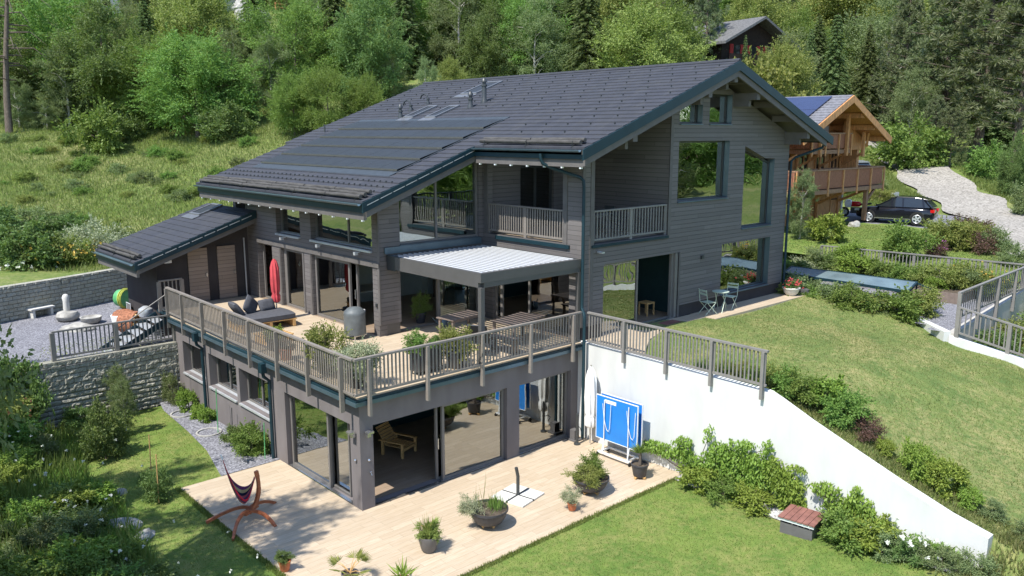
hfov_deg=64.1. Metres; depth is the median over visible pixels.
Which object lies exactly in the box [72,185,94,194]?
shrub
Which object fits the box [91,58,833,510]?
house
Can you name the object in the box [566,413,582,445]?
patio heater stand
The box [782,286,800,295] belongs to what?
flower bowl
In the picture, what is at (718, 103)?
window
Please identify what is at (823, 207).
garage door
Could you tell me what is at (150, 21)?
broadleaf tree
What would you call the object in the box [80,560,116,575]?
shrub
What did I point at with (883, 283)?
glass canopy
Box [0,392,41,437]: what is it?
shrub
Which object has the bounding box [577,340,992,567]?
retaining wall
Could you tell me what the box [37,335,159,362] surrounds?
courtyard leaf litter
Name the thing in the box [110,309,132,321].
garden cart
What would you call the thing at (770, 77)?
shrub
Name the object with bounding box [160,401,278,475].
gravel strip
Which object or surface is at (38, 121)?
birch tree
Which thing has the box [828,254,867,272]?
shrub
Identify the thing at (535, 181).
balcony door
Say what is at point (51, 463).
blossoms
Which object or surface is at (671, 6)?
birch tree
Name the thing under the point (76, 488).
shrub
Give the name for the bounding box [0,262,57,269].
blossoms
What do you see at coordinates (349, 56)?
birch tree
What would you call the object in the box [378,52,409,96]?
birch tree
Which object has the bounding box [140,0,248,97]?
broadleaf tree
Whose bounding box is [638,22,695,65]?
broadleaf tree
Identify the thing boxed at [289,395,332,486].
sliding door
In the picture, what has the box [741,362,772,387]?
shrub
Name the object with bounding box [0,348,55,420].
shrub
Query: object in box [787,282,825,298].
shrub
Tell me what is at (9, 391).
birch tree
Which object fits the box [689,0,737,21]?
broadleaf tree
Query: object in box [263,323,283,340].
potted plant
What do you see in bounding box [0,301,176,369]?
courtyard gravel
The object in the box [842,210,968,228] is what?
parking pad
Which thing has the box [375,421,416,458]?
lounge chair
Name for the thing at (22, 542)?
shrub
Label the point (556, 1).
broadleaf tree
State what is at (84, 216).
shrub
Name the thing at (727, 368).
shrub
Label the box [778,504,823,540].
storage box
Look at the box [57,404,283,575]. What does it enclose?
lawn grass
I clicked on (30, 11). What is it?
broadleaf tree
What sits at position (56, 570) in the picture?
shrub
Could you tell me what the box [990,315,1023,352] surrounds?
shrub
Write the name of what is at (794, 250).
chalet lawn
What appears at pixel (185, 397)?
shrub
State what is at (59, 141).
shrub
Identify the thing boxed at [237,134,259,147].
shrub
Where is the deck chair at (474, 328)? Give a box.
[467,325,495,358]
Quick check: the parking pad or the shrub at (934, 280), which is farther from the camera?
the parking pad
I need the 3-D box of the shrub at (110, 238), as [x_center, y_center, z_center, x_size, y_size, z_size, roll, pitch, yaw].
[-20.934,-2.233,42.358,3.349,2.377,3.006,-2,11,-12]
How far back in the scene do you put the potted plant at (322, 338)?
21.60 m
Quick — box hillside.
[0,1,1023,429]
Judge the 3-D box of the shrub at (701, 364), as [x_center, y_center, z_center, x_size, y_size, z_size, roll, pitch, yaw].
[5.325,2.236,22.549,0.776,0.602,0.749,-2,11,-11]
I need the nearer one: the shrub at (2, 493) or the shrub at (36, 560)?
the shrub at (36, 560)
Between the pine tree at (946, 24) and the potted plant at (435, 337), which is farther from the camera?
the pine tree at (946, 24)
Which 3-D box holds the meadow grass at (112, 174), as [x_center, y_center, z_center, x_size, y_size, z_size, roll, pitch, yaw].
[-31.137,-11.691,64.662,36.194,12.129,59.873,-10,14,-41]
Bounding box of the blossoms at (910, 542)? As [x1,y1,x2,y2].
[868,517,948,559]
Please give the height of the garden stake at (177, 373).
1.900 m
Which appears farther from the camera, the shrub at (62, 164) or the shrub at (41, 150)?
the shrub at (41, 150)
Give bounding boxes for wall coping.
[27,341,176,366]
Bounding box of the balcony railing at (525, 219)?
[488,203,562,239]
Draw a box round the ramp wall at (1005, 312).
[950,288,1023,342]
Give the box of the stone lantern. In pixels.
[55,294,79,321]
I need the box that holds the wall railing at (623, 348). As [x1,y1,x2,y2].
[587,311,769,399]
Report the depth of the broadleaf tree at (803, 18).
96.90 m
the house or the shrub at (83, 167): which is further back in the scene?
the shrub at (83, 167)
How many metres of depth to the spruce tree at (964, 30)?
115.77 m
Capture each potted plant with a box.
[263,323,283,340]
[273,549,295,565]
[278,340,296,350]
[300,319,353,369]
[326,341,365,373]
[333,336,383,386]
[389,555,417,575]
[401,327,438,359]
[409,290,432,317]
[410,515,441,538]
[412,521,442,543]
[425,334,444,348]
[436,321,478,363]
[456,492,486,520]
[475,475,493,511]
[481,491,508,512]
[558,483,582,505]
[560,463,609,488]
[577,449,605,476]
[629,440,649,464]
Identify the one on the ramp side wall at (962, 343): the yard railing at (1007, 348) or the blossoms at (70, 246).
the yard railing at (1007, 348)
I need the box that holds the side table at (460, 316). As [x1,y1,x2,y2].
[436,310,477,332]
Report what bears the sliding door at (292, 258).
in the house
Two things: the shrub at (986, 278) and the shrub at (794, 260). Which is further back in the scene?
the shrub at (794, 260)
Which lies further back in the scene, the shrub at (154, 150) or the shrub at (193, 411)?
the shrub at (154, 150)
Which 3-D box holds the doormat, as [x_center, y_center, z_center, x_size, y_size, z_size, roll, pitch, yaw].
[5.310,1.160,27.540,0.800,0.017,0.380,-10,14,-41]
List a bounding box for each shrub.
[0,132,19,142]
[0,201,23,239]
[0,214,67,271]
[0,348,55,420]
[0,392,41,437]
[0,404,45,444]
[0,412,48,453]
[0,443,42,474]
[0,459,26,485]
[0,482,11,511]
[0,514,61,554]
[0,519,16,542]
[0,542,23,559]
[0,549,43,575]
[0,560,55,575]
[1,353,26,390]
[1,496,60,534]
[5,225,77,269]
[7,550,48,575]
[9,204,63,229]
[11,169,41,182]
[12,527,40,553]
[15,193,41,203]
[16,435,43,456]
[22,503,102,553]
[23,429,69,459]
[27,540,114,575]
[28,146,47,154]
[28,182,46,191]
[30,479,99,521]
[30,532,123,575]
[31,133,47,140]
[31,535,75,555]
[35,534,107,575]
[40,210,85,234]
[40,234,79,265]
[41,487,91,510]
[43,145,61,153]
[45,209,71,221]
[48,478,94,502]
[49,160,72,171]
[50,97,127,157]
[53,499,115,537]
[54,212,131,259]
[55,231,97,266]
[56,136,80,145]
[57,135,81,146]
[58,405,100,430]
[59,164,78,172]
[61,178,92,192]
[67,158,95,171]
[69,150,84,156]
[70,394,135,462]
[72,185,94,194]
[74,213,92,222]
[75,153,101,164]
[77,224,130,261]
[77,478,125,507]
[80,558,144,575]
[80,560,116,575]
[91,223,140,246]
[107,162,131,174]
[107,531,152,566]
[109,559,180,575]
[111,111,152,140]
[119,190,136,196]
[122,172,144,182]
[128,170,155,183]
[135,465,174,505]
[145,144,169,156]
[147,177,161,185]
[159,182,181,193]
[159,370,184,406]
[160,170,179,180]
[163,187,195,202]
[165,147,193,159]
[171,158,188,164]
[174,387,198,412]
[178,183,198,198]
[188,402,206,419]
[191,97,259,143]
[196,407,216,423]
[197,136,210,143]
[203,165,230,174]
[218,420,257,450]
[218,423,239,442]
[226,157,245,165]
[227,417,270,457]
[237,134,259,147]
[675,464,720,494]
[693,358,715,369]
[701,469,742,503]
[704,358,728,372]
[715,359,742,378]
[718,45,822,96]
[726,358,750,380]
[729,479,781,517]
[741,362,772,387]
[749,359,797,389]
[750,361,802,399]
[770,365,825,404]
[775,278,798,294]
[781,259,816,282]
[782,259,796,274]
[786,269,822,295]
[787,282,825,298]
[788,255,827,269]
[798,374,850,411]
[799,245,833,269]
[804,208,848,243]
[809,256,823,266]
[814,254,850,272]
[815,249,858,268]
[815,280,863,302]
[815,503,883,556]
[818,386,877,430]
[823,280,889,311]
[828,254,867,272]
[834,239,867,256]
[834,251,880,274]
[837,513,906,554]
[850,293,889,314]
[851,414,889,444]
[855,188,897,201]
[857,282,927,326]
[862,255,902,277]
[862,290,900,316]
[865,111,960,170]
[869,521,921,565]
[874,435,898,458]
[875,217,945,259]
[880,173,894,187]
[882,537,936,567]
[886,261,919,280]
[892,284,947,318]
[896,436,941,484]
[899,263,937,285]
[905,261,964,289]
[916,540,964,575]
[918,214,973,247]
[922,241,950,258]
[923,276,948,289]
[923,456,972,501]
[935,219,976,252]
[936,266,982,289]
[940,259,995,289]
[942,216,996,251]
[946,212,979,228]
[951,546,1006,575]
[952,151,968,163]
[955,483,986,511]
[962,138,1011,178]
[966,223,1015,255]
[966,228,1000,255]
[966,272,1017,298]
[970,217,997,233]
[970,277,1005,295]
[972,496,1012,525]
[973,329,1023,357]
[988,237,1023,267]
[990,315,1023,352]
[1005,517,1023,542]
[1007,180,1023,214]
[1017,310,1023,328]
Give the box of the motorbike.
[842,199,871,215]
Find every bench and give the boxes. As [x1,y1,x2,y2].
[26,305,54,318]
[491,333,519,353]
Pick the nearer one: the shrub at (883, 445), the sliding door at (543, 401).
the shrub at (883, 445)
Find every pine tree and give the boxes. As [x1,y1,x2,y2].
[683,0,729,60]
[775,0,797,10]
[865,0,940,123]
[881,0,1023,159]
[888,0,1005,156]
[910,95,958,145]
[929,107,981,166]
[951,0,1023,161]
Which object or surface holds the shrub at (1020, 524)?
on the lawn at (993, 404)
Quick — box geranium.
[783,281,800,287]
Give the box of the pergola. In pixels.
[384,237,580,363]
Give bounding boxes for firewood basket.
[116,311,142,331]
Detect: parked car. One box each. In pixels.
[855,195,939,225]
[858,160,869,164]
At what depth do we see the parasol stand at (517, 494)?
21.18 m
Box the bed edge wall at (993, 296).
[860,272,1017,300]
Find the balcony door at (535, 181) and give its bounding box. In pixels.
[520,165,551,227]
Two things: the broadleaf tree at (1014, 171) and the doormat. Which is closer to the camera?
the doormat
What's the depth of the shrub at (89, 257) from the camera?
41.27 m
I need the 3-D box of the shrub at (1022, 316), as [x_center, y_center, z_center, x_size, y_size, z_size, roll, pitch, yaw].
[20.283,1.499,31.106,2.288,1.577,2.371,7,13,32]
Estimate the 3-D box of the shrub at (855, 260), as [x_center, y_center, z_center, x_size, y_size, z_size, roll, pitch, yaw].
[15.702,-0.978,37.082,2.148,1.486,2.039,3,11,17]
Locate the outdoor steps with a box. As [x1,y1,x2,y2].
[98,295,166,354]
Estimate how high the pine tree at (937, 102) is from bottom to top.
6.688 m
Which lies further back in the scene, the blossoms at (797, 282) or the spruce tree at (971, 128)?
the spruce tree at (971, 128)
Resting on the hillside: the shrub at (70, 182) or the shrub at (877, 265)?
the shrub at (70, 182)
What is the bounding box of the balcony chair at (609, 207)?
[605,205,622,233]
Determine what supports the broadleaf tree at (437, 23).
on the hillside
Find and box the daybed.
[228,307,296,333]
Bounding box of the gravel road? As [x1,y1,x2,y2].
[868,141,1023,254]
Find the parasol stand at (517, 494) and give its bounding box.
[491,467,543,507]
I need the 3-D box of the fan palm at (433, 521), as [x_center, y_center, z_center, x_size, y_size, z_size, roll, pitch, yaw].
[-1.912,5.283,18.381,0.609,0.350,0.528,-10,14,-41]
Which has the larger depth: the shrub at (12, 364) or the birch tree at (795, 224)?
the birch tree at (795, 224)
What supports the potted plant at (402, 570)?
in the plant pot
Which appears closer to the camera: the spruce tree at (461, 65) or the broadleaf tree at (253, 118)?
the broadleaf tree at (253, 118)
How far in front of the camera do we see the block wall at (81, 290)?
34.24 m
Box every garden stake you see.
[148,434,151,478]
[155,454,158,502]
[176,354,179,399]
[216,390,218,431]
[263,423,265,458]
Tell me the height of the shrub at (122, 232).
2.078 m
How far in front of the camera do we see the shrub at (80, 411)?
26.21 m
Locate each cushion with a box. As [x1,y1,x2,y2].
[228,302,244,315]
[243,295,257,313]
[257,298,275,310]
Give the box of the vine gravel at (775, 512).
[675,475,956,572]
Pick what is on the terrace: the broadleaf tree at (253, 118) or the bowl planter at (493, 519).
the bowl planter at (493, 519)
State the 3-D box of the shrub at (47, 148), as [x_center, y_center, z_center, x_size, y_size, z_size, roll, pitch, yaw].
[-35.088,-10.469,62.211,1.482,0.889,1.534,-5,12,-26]
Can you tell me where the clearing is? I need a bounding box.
[865,150,1020,163]
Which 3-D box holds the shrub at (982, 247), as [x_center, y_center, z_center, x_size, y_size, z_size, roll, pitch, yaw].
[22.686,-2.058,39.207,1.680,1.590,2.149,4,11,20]
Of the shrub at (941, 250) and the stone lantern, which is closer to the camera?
the stone lantern
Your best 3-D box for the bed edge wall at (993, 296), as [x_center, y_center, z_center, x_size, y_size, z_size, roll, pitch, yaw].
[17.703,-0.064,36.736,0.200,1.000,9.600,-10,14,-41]
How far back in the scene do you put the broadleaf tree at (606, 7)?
73.34 m
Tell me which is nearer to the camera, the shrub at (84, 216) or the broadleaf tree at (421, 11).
the shrub at (84, 216)
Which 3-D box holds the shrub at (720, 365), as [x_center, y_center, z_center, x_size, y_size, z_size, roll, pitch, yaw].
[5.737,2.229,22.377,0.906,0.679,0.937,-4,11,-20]
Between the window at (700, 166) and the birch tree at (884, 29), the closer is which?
the window at (700, 166)
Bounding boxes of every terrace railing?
[164,287,353,412]
[353,311,581,416]
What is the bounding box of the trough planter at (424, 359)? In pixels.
[409,346,441,373]
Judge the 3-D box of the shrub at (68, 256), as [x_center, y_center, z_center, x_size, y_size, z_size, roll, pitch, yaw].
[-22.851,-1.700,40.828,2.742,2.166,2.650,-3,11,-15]
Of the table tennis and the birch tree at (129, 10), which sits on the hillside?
the birch tree at (129, 10)
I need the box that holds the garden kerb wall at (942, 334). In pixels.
[918,318,950,341]
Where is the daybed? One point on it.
(268, 317)
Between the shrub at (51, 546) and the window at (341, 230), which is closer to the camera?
the shrub at (51, 546)
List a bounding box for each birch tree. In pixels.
[0,0,42,91]
[0,75,36,126]
[0,322,38,459]
[2,0,28,19]
[24,91,59,128]
[31,39,97,123]
[37,0,63,46]
[99,361,133,413]
[105,2,152,98]
[105,375,141,430]
[108,0,163,19]
[215,24,255,91]
[245,30,295,111]
[250,13,309,69]
[290,0,321,57]
[336,16,370,76]
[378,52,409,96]
[383,0,430,79]
[413,53,441,86]
[418,0,489,74]
[473,10,504,77]
[495,0,571,75]
[556,0,590,26]
[656,0,686,22]
[763,25,821,95]
[785,165,818,238]
[836,0,933,130]
[875,61,941,139]
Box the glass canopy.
[782,266,931,295]
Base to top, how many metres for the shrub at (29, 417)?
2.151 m
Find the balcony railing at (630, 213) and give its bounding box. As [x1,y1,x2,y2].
[594,204,666,240]
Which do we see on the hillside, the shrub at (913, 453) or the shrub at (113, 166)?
the shrub at (113, 166)
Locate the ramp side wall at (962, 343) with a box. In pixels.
[948,335,1023,368]
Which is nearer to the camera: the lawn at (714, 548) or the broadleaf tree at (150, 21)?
the lawn at (714, 548)
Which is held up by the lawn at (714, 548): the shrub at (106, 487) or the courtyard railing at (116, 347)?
the shrub at (106, 487)
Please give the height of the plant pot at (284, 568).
0.240 m
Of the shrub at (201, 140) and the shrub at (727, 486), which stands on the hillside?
the shrub at (201, 140)
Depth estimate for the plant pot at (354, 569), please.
17.14 m
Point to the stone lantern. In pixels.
(66, 314)
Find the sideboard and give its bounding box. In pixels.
[431,278,447,299]
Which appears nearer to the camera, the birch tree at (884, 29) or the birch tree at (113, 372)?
the birch tree at (113, 372)
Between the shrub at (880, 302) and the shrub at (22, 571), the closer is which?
the shrub at (22, 571)
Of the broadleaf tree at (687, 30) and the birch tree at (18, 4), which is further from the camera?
the birch tree at (18, 4)
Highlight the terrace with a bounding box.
[181,436,680,575]
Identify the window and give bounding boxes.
[183,344,205,383]
[209,357,237,402]
[239,372,269,421]
[275,208,299,238]
[309,213,371,252]
[398,161,478,245]
[677,141,728,202]
[680,105,703,124]
[709,94,732,124]
[720,238,768,295]
[729,44,742,53]
[741,149,771,229]
[747,45,759,54]
[763,47,774,53]
[799,154,808,169]
[814,154,825,168]
[828,154,837,167]
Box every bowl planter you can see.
[469,499,508,528]
[572,472,609,494]
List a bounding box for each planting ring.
[170,409,190,417]
[196,427,221,436]
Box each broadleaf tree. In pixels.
[0,0,22,25]
[0,0,155,108]
[0,4,68,118]
[34,0,166,124]
[48,1,121,59]
[82,27,194,131]
[123,0,241,57]
[124,1,178,49]
[125,24,266,137]
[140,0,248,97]
[198,47,263,123]
[216,0,237,31]
[229,0,355,108]
[263,0,284,9]
[263,68,322,135]
[294,60,371,130]
[299,0,390,66]
[326,0,419,98]
[335,70,385,115]
[367,0,447,63]
[416,0,462,33]
[433,0,556,71]
[437,54,469,80]
[457,0,524,78]
[460,0,563,20]
[487,0,573,75]
[546,28,580,71]
[571,0,693,61]
[582,0,717,69]
[600,0,712,65]
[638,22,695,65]
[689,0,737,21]
[711,0,800,43]
[750,35,825,96]
[773,0,845,75]
[790,0,850,61]
[795,0,943,86]
[804,21,866,95]
[876,36,962,125]
[912,0,989,81]
[994,128,1023,194]
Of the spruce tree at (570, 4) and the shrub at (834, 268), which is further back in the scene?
the spruce tree at (570, 4)
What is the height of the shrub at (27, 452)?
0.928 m
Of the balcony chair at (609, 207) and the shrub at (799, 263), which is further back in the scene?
the shrub at (799, 263)
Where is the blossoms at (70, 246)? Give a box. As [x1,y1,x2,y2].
[19,239,104,263]
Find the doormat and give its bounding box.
[659,320,680,324]
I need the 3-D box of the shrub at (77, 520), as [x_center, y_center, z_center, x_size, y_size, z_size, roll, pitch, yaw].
[-10.009,5.435,18.170,1.679,1.085,1.810,5,12,25]
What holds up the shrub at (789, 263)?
on the garden yard at (946, 318)
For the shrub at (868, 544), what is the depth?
18.09 m
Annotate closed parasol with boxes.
[270,258,280,321]
[584,365,596,442]
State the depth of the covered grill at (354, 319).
25.11 m
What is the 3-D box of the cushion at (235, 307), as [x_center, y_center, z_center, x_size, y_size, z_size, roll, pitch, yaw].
[-8.997,0.686,26.667,0.407,0.476,0.624,-10,14,-41]
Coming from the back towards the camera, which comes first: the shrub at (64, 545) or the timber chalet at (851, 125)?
the timber chalet at (851, 125)
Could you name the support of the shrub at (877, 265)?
in the raised bed
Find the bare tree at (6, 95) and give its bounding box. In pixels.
[0,0,51,132]
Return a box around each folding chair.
[698,289,717,315]
[721,282,738,309]
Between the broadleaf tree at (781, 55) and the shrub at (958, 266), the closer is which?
the shrub at (958, 266)
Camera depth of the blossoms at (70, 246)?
40.04 m
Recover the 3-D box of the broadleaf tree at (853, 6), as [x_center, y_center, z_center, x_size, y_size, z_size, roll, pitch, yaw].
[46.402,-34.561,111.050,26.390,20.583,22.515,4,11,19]
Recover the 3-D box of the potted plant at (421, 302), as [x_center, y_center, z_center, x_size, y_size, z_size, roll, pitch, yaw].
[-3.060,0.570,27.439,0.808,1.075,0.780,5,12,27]
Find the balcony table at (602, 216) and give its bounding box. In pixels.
[594,212,611,237]
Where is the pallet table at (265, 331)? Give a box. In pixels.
[253,330,293,344]
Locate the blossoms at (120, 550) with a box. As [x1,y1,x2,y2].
[97,532,257,575]
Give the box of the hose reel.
[113,288,128,308]
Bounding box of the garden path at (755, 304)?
[587,293,803,342]
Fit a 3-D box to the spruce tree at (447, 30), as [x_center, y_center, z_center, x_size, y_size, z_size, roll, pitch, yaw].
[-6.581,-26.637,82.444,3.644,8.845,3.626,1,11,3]
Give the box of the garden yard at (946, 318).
[819,280,994,330]
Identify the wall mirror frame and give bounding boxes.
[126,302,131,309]
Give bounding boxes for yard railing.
[820,245,1023,287]
[954,266,1023,330]
[954,307,1023,356]
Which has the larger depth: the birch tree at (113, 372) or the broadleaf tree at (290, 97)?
the broadleaf tree at (290, 97)
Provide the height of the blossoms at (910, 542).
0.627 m
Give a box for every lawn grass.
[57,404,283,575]
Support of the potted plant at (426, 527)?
in the plant pot at (428, 546)
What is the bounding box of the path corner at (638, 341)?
[604,330,661,353]
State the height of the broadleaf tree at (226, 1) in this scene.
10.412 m
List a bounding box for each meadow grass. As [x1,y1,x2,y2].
[0,95,319,272]
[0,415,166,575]
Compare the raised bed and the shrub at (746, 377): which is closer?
the shrub at (746, 377)
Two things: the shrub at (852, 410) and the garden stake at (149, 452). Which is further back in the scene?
the garden stake at (149, 452)
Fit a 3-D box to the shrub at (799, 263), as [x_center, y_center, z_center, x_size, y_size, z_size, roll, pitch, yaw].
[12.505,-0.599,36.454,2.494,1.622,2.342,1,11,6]
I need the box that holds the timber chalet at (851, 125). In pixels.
[785,95,891,225]
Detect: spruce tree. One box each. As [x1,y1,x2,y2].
[127,0,155,26]
[133,0,162,101]
[233,0,271,88]
[277,0,309,64]
[311,0,327,65]
[314,0,347,88]
[431,0,457,67]
[454,8,480,79]
[525,0,560,70]
[560,0,589,43]
[562,0,608,71]
[670,0,687,25]
[672,0,709,25]
[741,35,748,64]
[804,29,821,95]
[808,15,829,95]
[816,13,850,95]
[850,24,884,124]
[850,59,888,122]
[943,1,973,80]
[956,36,1004,140]
[966,59,1023,149]
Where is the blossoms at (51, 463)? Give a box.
[14,439,142,491]
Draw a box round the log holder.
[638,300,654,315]
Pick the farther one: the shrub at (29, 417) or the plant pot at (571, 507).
the shrub at (29, 417)
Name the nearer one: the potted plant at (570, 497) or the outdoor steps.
the potted plant at (570, 497)
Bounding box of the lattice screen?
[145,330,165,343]
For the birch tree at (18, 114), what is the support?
on the hillside
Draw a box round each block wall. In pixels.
[0,268,127,322]
[6,343,180,428]
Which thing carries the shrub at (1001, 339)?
on the garden bank
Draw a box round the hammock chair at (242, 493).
[205,455,276,540]
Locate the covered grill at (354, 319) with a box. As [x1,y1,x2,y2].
[343,306,365,339]
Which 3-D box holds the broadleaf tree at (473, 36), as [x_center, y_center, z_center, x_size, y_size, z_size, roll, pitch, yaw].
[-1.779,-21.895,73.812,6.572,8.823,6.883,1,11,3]
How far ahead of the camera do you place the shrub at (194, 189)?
52.17 m
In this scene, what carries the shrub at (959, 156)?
on the clearing
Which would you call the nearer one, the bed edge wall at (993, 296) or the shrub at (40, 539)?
the shrub at (40, 539)
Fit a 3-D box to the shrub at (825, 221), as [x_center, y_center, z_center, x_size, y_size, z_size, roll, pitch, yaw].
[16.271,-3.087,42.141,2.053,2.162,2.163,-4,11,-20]
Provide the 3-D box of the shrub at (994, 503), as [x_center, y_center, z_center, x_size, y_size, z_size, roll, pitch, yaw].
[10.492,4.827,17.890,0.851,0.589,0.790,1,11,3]
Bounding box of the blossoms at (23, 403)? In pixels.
[7,398,32,435]
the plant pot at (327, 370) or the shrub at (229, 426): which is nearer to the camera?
the plant pot at (327, 370)
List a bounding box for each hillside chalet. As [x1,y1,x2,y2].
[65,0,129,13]
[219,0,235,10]
[684,16,800,70]
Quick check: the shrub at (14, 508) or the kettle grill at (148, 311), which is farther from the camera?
the kettle grill at (148, 311)
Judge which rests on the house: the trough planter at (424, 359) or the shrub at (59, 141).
the trough planter at (424, 359)
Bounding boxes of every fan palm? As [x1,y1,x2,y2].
[328,548,372,575]
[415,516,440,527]
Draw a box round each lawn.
[4,406,990,575]
[631,282,1023,575]
[783,221,1021,281]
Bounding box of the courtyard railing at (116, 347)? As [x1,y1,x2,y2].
[49,314,175,361]
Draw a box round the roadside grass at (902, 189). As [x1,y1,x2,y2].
[843,144,1023,205]
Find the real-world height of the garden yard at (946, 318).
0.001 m
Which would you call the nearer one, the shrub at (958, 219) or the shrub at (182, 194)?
the shrub at (958, 219)
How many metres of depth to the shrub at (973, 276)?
34.00 m
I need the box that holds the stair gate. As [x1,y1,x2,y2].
[156,278,185,311]
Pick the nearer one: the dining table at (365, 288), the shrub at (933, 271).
the dining table at (365, 288)
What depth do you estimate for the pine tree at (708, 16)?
77.83 m
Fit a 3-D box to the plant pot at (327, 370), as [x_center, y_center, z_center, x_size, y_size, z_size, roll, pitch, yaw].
[-4.974,2.052,21.776,0.536,0.420,0.532,-10,14,-41]
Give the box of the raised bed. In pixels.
[913,284,976,303]
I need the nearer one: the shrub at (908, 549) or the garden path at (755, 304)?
the shrub at (908, 549)
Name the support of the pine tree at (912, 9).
on the hillside
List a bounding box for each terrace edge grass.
[174,486,287,575]
[458,477,678,575]
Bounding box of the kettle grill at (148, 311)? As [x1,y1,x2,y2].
[138,306,154,336]
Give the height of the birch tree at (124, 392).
1.958 m
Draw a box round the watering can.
[432,318,448,327]
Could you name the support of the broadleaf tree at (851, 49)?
on the hillside
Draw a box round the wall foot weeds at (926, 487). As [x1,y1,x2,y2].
[786,397,1023,552]
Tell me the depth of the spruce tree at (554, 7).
80.15 m
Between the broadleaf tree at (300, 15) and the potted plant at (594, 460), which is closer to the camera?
the potted plant at (594, 460)
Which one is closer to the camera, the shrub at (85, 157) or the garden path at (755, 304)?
the garden path at (755, 304)
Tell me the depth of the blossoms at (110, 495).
18.82 m
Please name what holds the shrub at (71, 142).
on the hillside
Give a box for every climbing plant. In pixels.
[643,423,775,497]
[761,454,807,510]
[807,481,886,537]
[900,532,959,562]
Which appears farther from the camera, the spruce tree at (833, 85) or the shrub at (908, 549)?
the spruce tree at (833, 85)
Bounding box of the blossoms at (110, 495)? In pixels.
[37,494,111,542]
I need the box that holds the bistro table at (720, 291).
[712,290,728,310]
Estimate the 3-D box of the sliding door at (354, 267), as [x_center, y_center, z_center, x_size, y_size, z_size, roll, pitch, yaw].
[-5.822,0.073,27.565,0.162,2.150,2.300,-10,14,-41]
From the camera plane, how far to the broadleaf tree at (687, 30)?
73.47 m
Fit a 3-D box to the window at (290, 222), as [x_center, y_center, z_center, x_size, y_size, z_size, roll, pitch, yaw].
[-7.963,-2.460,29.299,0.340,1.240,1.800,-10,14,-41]
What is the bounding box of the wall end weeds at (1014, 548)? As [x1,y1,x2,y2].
[956,527,1023,575]
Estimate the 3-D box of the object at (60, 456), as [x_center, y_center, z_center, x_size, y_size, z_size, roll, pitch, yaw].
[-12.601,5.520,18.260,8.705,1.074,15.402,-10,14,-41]
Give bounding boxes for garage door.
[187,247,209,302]
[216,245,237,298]
[819,194,829,216]
[829,193,840,216]
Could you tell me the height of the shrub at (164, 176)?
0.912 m
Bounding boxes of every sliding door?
[263,244,271,297]
[284,248,304,310]
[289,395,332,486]
[315,255,352,323]
[328,415,352,496]
[351,263,359,306]
[401,279,436,330]
[434,407,440,479]
[437,279,477,322]
[440,389,503,479]
[495,285,503,318]
[519,371,566,452]
[528,274,568,336]
[602,259,638,333]
[641,254,666,322]
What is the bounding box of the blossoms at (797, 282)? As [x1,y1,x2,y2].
[782,277,803,288]
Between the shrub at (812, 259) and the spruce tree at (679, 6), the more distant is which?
the spruce tree at (679, 6)
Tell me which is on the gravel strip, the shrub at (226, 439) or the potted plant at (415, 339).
the shrub at (226, 439)
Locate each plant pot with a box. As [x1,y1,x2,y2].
[279,559,290,571]
[315,357,333,373]
[341,568,358,575]
[348,370,365,388]
[415,312,425,323]
[419,530,439,553]
[448,347,462,368]
[567,501,575,510]
[631,460,648,479]
[799,288,809,293]
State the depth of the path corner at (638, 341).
25.05 m
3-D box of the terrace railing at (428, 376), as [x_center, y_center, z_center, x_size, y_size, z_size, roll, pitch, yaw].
[-0.825,1.929,22.049,7.870,1.480,0.155,-10,14,-41]
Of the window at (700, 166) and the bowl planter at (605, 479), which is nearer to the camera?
the bowl planter at (605, 479)
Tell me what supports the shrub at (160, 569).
on the lawn at (714, 548)
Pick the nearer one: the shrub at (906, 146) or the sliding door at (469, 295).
the sliding door at (469, 295)
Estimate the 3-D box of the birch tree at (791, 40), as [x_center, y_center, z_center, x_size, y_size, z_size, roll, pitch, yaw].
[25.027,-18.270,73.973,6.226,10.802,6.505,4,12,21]
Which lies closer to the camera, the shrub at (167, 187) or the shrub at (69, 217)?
the shrub at (69, 217)
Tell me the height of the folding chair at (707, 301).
0.928 m
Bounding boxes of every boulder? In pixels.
[60,322,94,331]
[109,517,142,528]
[114,488,127,495]
[137,528,154,542]
[231,0,249,12]
[234,8,270,22]
[848,221,859,226]
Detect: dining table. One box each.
[360,283,372,293]
[490,312,545,338]
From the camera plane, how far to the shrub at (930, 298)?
30.55 m
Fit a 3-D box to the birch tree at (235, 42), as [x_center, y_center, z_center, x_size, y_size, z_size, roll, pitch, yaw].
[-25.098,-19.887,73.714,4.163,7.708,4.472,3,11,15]
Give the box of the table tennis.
[596,392,643,466]
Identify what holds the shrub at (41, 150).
on the hillside
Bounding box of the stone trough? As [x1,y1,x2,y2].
[79,314,101,323]

